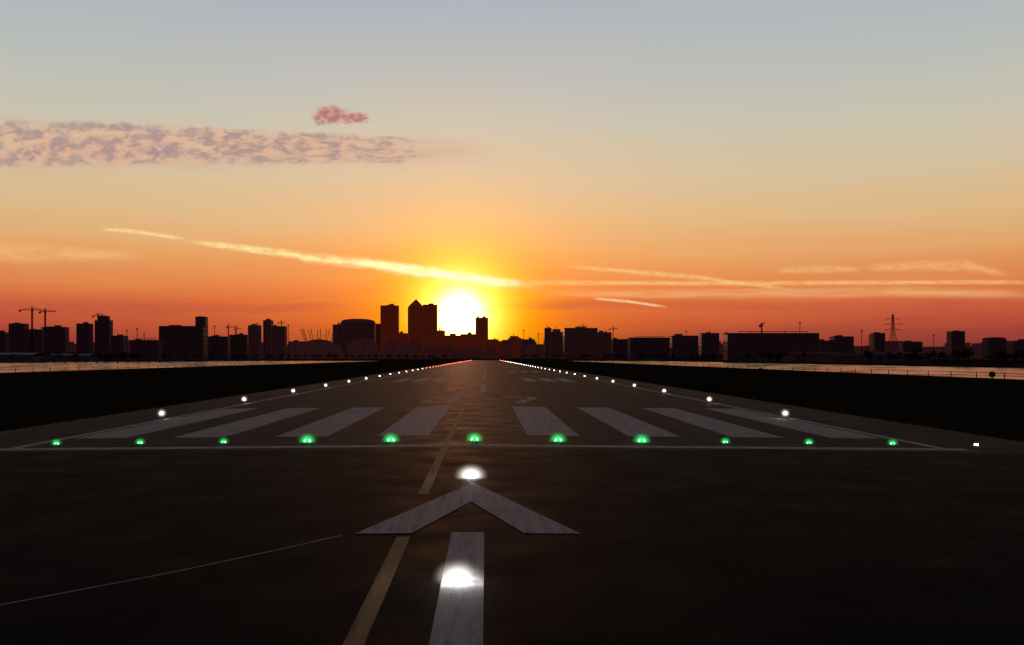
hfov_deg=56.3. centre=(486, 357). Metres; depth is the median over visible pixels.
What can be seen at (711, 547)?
taxiway
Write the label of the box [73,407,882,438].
threshold marking
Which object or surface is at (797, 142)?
sky
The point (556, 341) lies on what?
apartment tower
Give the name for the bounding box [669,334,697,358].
apartment block
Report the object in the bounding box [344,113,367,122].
cloud
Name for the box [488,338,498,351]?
office building
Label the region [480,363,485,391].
line marking
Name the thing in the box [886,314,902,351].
electricity pylon
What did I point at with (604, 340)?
apartment block
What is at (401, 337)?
office building
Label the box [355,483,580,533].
arrow marking
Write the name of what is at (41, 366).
water
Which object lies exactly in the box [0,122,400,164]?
cloud
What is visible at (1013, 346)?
apartment block
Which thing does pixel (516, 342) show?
apartment block
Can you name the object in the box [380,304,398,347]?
office tower
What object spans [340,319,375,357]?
office building
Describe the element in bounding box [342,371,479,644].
taxi line marking
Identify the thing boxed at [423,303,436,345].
office tower
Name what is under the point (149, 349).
warehouse
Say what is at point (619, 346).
office building
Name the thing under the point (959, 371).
water
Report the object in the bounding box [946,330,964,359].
apartment tower
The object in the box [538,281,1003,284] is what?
contrail
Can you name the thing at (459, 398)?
runway number marking
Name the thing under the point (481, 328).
office tower
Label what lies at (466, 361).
edge line marking
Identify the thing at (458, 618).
stem marking
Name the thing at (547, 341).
apartment tower
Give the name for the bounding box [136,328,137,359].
floodlight mast
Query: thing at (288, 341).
floodlight mast
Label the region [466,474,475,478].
approach light
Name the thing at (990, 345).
apartment block
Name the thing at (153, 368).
quay wall
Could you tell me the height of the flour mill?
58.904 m
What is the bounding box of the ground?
[0,358,1023,441]
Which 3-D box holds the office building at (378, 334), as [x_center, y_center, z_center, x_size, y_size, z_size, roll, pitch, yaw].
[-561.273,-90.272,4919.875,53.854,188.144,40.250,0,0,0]
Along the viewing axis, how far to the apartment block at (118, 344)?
1700.50 m
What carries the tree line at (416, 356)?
on the ground
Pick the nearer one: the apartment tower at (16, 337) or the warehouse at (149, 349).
the warehouse at (149, 349)
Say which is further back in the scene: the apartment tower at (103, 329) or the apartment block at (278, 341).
the apartment block at (278, 341)
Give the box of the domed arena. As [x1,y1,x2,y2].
[300,328,344,358]
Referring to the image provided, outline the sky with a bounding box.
[0,0,1023,346]
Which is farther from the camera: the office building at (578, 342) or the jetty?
the office building at (578, 342)
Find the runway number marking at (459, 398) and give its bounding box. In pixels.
[421,397,537,402]
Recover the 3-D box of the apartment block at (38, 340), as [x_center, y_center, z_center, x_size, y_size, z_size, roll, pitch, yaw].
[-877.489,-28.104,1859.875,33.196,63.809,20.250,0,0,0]
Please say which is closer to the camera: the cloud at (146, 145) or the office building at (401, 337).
the office building at (401, 337)
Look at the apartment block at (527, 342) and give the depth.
3600.50 m
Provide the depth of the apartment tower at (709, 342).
2100.50 m
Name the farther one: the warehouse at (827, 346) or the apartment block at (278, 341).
the apartment block at (278, 341)
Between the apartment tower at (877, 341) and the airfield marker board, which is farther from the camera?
the apartment tower at (877, 341)
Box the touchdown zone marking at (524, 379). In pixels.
[392,365,575,381]
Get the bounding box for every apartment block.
[25,327,43,352]
[42,325,68,353]
[111,332,128,359]
[208,335,230,359]
[229,333,248,359]
[271,325,286,358]
[508,333,520,358]
[522,336,534,345]
[598,329,611,358]
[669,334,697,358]
[829,334,853,351]
[898,341,922,351]
[982,337,1006,359]
[1006,339,1023,359]
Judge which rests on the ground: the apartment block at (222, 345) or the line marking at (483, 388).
the apartment block at (222, 345)
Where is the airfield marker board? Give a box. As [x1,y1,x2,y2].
[989,371,995,379]
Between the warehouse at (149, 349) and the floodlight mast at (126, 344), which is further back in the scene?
the warehouse at (149, 349)
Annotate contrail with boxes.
[107,229,176,238]
[202,243,515,285]
[361,261,505,285]
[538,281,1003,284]
[581,267,770,286]
[597,298,658,305]
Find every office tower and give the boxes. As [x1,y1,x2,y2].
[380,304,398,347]
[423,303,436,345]
[475,316,487,357]
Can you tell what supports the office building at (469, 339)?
on the ground
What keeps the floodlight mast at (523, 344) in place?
on the ground
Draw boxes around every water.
[0,361,361,372]
[580,361,1023,379]
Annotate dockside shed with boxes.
[0,353,47,360]
[47,354,99,360]
[781,352,931,361]
[817,353,901,361]
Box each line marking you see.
[0,444,972,450]
[13,360,941,447]
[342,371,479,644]
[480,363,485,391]
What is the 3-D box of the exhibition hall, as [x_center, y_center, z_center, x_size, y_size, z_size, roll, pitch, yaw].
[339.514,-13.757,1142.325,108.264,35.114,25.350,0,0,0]
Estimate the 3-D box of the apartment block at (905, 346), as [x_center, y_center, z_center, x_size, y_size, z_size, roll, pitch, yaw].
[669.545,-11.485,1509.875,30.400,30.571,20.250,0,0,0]
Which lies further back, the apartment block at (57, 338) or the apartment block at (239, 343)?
the apartment block at (57, 338)
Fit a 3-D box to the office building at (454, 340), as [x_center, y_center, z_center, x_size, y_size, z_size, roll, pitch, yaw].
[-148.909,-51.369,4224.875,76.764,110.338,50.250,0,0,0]
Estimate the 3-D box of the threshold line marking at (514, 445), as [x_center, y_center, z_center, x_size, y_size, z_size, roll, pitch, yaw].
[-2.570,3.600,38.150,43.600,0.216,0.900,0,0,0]
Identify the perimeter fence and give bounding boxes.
[7,360,362,372]
[580,360,1013,379]
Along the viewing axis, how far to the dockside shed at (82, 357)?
1150.00 m
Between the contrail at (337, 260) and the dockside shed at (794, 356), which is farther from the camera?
the contrail at (337, 260)
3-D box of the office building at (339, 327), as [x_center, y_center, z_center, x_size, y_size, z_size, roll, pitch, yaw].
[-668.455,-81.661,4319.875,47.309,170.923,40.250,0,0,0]
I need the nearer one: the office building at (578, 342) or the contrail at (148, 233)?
the office building at (578, 342)
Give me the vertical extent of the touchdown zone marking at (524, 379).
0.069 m
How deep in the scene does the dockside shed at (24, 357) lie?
1010.00 m
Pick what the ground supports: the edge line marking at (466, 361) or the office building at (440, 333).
the office building at (440, 333)
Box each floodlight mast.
[126,330,127,359]
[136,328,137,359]
[213,326,215,359]
[287,325,288,358]
[523,330,524,358]
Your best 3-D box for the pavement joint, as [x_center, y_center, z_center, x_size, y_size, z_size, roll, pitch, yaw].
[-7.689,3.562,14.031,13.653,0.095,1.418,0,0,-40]
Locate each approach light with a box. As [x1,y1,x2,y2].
[449,574,465,582]
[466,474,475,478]
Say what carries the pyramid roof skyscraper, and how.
on the ground
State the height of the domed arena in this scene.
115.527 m
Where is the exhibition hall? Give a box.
[723,331,818,360]
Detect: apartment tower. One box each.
[0,330,8,352]
[9,323,28,352]
[76,322,93,353]
[95,313,112,358]
[195,316,207,326]
[248,324,261,358]
[263,318,273,358]
[544,327,551,358]
[551,329,562,358]
[699,330,718,358]
[870,332,884,351]
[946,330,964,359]
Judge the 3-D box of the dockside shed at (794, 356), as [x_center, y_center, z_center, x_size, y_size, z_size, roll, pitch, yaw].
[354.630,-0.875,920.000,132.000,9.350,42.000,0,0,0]
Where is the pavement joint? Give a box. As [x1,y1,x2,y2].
[0,535,342,604]
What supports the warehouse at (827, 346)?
on the ground
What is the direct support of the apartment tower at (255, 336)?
on the ground
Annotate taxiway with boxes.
[0,448,1023,644]
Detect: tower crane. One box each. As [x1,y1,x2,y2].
[19,306,40,352]
[39,308,56,353]
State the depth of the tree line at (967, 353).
677.74 m
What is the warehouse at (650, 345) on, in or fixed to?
on the ground
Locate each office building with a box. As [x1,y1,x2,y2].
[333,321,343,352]
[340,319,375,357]
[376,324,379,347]
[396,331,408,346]
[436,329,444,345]
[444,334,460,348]
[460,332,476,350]
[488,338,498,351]
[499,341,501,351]
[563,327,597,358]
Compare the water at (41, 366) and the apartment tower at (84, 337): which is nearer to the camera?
the water at (41, 366)
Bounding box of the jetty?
[0,361,172,362]
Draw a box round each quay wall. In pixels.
[0,360,399,373]
[552,360,1023,380]
[686,360,993,364]
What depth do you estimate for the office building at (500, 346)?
3800.00 m
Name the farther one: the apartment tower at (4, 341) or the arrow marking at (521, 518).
the apartment tower at (4, 341)
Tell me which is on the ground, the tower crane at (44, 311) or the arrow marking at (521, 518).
the tower crane at (44, 311)
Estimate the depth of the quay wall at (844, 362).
606.58 m
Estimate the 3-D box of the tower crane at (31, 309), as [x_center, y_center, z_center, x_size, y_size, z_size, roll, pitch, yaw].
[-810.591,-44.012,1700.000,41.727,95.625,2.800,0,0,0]
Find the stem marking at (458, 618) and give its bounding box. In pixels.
[429,532,483,644]
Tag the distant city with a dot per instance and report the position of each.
(360, 346)
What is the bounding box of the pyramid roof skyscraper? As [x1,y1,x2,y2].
[408,299,423,349]
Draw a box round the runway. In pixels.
[0,360,1023,452]
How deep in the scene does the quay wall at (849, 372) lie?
215.28 m
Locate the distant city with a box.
[69,337,981,358]
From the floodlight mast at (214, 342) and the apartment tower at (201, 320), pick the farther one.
the apartment tower at (201, 320)
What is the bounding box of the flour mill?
[159,325,207,359]
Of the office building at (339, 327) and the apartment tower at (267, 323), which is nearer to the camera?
the apartment tower at (267, 323)
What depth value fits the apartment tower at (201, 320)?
1750.50 m
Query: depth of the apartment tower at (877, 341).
1700.50 m
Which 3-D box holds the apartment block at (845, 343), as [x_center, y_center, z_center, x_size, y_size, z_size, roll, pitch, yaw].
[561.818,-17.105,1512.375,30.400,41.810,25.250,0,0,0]
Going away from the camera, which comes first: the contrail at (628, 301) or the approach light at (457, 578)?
the approach light at (457, 578)
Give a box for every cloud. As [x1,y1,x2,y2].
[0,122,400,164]
[0,135,438,162]
[314,106,346,124]
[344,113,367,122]
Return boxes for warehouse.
[130,339,162,359]
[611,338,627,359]
[627,336,669,359]
[819,339,835,351]
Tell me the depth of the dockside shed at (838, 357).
760.00 m
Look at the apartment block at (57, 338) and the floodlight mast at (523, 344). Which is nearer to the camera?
the apartment block at (57, 338)
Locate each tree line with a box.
[1,350,166,360]
[104,352,951,359]
[697,347,1023,363]
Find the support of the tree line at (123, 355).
on the ground

